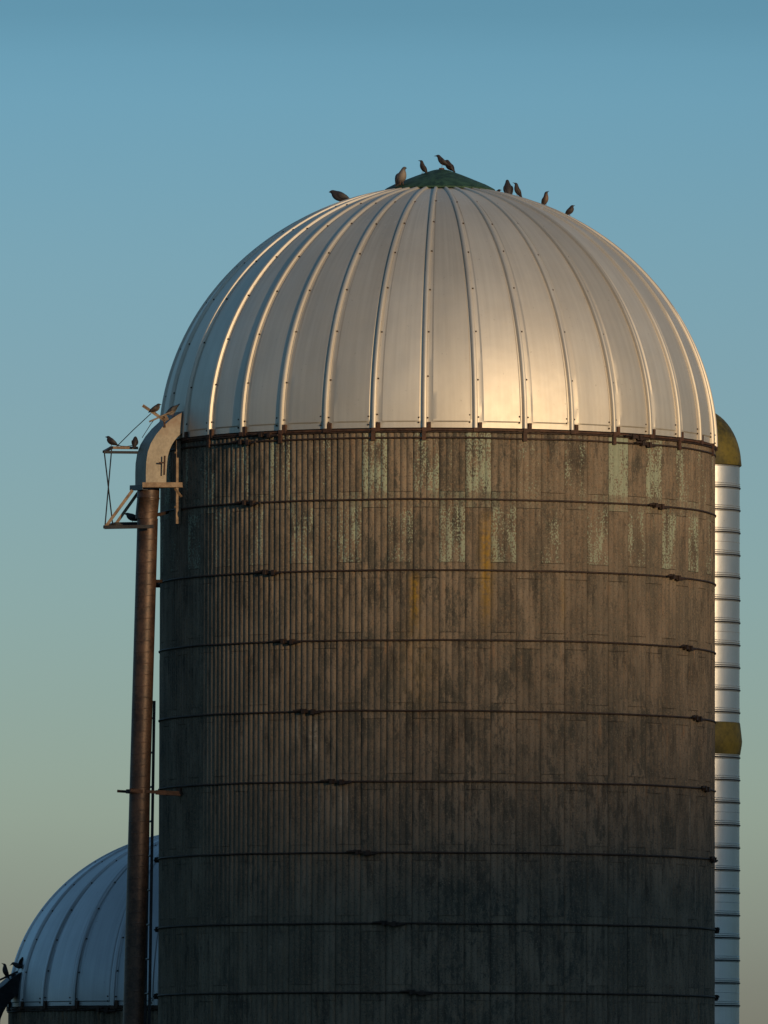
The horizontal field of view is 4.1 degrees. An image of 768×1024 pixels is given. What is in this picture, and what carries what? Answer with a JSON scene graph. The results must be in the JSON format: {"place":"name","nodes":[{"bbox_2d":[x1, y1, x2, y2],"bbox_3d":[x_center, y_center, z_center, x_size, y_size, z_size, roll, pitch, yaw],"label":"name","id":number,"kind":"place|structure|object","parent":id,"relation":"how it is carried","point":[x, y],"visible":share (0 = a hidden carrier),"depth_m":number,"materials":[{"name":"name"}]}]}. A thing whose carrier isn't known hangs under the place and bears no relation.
{"place":"outdoors","nodes":[
{"label":"outdoors","id":0,"kind":"place"},
{"bbox_2d":[0,0,767,1023],"label":"sky","id":1,"kind":"structure","parent":0,"point":[148,147],"materials":[{"name":"blue"}]},
{"label":"ground","id":2,"kind":"structure","parent":0,"visible":0},
{"bbox_2d":[6,835,158,1023],"bbox_3d":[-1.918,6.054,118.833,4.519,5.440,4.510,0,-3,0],"label":"silo","id":3,"kind":"object","parent":2,"relation":"on","point":[71,950],"visible":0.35,"depth_m":117.50,"materials":[{"name":"metal"}]},
{"bbox_2d":[0,971,21,1019],"bbox_3d":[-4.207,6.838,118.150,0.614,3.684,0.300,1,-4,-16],"label":"filler pipe","id":4,"kind":"object","parent":3,"relation":"attached to","point":[9,989],"visible":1,"depth_m":118.12,"materials":[{"name":"metal"}]},
{"bbox_2d":[2,963,9,978],"bbox_3d":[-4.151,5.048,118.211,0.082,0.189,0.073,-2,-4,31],"label":"bird","id":5,"kind":"object","parent":4,"relation":"on","point":[5,971],"visible":1,"depth_m":118.19},
{"bbox_2d":[11,957,22,970],"bbox_3d":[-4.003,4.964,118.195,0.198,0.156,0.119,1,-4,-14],"label":"bird","id":6,"kind":"object","parent":4,"relation":"on","point":[19,965],"visible":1,"depth_m":118.19},
{"bbox_2d":[153,168,719,1023],"bbox_3d":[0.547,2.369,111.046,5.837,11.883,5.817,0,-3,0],"label":"silo","id":7,"kind":"object","parent":2,"relation":"on","point":[437,652],"visible":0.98,"depth_m":108.73,"materials":[{"name":"concrete"}]},
{"bbox_2d":[103,404,183,1023],"bbox_3d":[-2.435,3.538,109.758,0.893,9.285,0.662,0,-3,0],"label":"filler pipe","id":8,"kind":"object","parent":7,"relation":"attached to","point":[161,436],"visible":1,"depth_m":109.73,"materials":[{"name":"metal"}]},
{"bbox_2d":[106,436,118,445],"bbox_3d":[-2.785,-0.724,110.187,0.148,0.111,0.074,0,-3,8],"label":"bird","id":9,"kind":"object","parent":8,"relation":"on","point":[111,441],"visible":1,"depth_m":110.16},
{"bbox_2d":[125,513,136,521],"bbox_3d":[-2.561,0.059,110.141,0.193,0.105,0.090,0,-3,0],"label":"bird","id":10,"kind":"object","parent":8,"relation":"on","point":[131,516],"visible":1,"depth_m":110.11},
{"bbox_2d":[131,436,137,448],"bbox_3d":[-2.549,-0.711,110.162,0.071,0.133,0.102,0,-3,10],"label":"bird","id":11,"kind":"object","parent":8,"relation":"on","point":[134,441],"visible":1,"depth_m":110.14},
{"bbox_2d":[148,403,161,413],"bbox_3d":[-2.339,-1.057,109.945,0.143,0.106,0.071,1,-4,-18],"label":"bird","id":12,"kind":"object","parent":8,"relation":"on","point":[156,407],"visible":1,"depth_m":109.92},
{"bbox_2d":[166,404,179,414],"bbox_3d":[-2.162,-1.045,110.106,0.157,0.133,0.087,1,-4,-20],"label":"bird","id":13,"kind":"object","parent":8,"relation":"on","point":[174,408],"visible":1,"depth_m":110.08},
{"bbox_2d":[144,701,155,1023],"bbox_3d":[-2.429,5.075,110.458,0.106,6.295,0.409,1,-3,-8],"label":"ladder","id":14,"kind":"object","parent":7,"relation":"attached to","point":[151,878],"visible":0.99,"depth_m":110.39,"materials":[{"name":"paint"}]},
{"bbox_2d":[329,190,348,201],"bbox_3d":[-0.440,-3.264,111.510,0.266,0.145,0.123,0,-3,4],"label":"bird","id":15,"kind":"object","parent":7,"relation":"on","point":[339,196],"visible":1,"depth_m":111.47},
{"bbox_2d":[395,167,406,185],"bbox_3d":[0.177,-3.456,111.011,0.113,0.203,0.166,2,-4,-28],"label":"bird","id":16,"kind":"object","parent":7,"relation":"on","point":[400,177],"visible":1,"depth_m":110.97},
{"bbox_2d":[418,160,427,173],"bbox_3d":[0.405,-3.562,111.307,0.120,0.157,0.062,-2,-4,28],"label":"bird","id":17,"kind":"object","parent":7,"relation":"on","point":[423,167],"visible":1,"depth_m":111.29},
{"bbox_2d":[436,155,450,166],"bbox_3d":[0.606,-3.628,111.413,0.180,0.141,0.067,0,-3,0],"label":"bird","id":18,"kind":"object","parent":7,"relation":"on","point":[441,160],"visible":1,"depth_m":111.39},
{"bbox_2d":[445,160,454,171],"bbox_3d":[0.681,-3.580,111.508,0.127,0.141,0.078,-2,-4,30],"label":"bird","id":19,"kind":"object","parent":7,"relation":"on","point":[451,168],"visible":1,"depth_m":111.49},
{"bbox_2d":[503,180,512,193],"bbox_3d":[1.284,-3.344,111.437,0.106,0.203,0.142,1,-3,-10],"label":"bird","id":20,"kind":"object","parent":7,"relation":"on","point":[508,188],"visible":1,"depth_m":111.40},
{"bbox_2d":[514,183,521,196],"bbox_3d":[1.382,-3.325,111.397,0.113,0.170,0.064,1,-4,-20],"label":"bird","id":21,"kind":"object","parent":7,"relation":"on","point":[517,190],"visible":1,"depth_m":111.38},
{"bbox_2d":[541,191,548,205],"bbox_3d":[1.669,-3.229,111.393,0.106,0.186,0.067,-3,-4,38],"label":"bird","id":22,"kind":"object","parent":7,"relation":"on","point":[544,200],"visible":1,"depth_m":111.37},
{"bbox_2d":[565,205,574,215],"bbox_3d":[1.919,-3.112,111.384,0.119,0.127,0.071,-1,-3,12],"label":"bird","id":23,"kind":"object","parent":7,"relation":"on","point":[569,210],"visible":1,"depth_m":111.36},
{"bbox_2d":[670,413,741,1023],"bbox_3d":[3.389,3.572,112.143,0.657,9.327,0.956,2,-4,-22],"label":"unloading chute","id":24,"kind":"object","parent":7,"relation":"attached to","point":[728,735],"visible":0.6,"depth_m":111.86,"materials":[{"name":"paint"}]}
]}

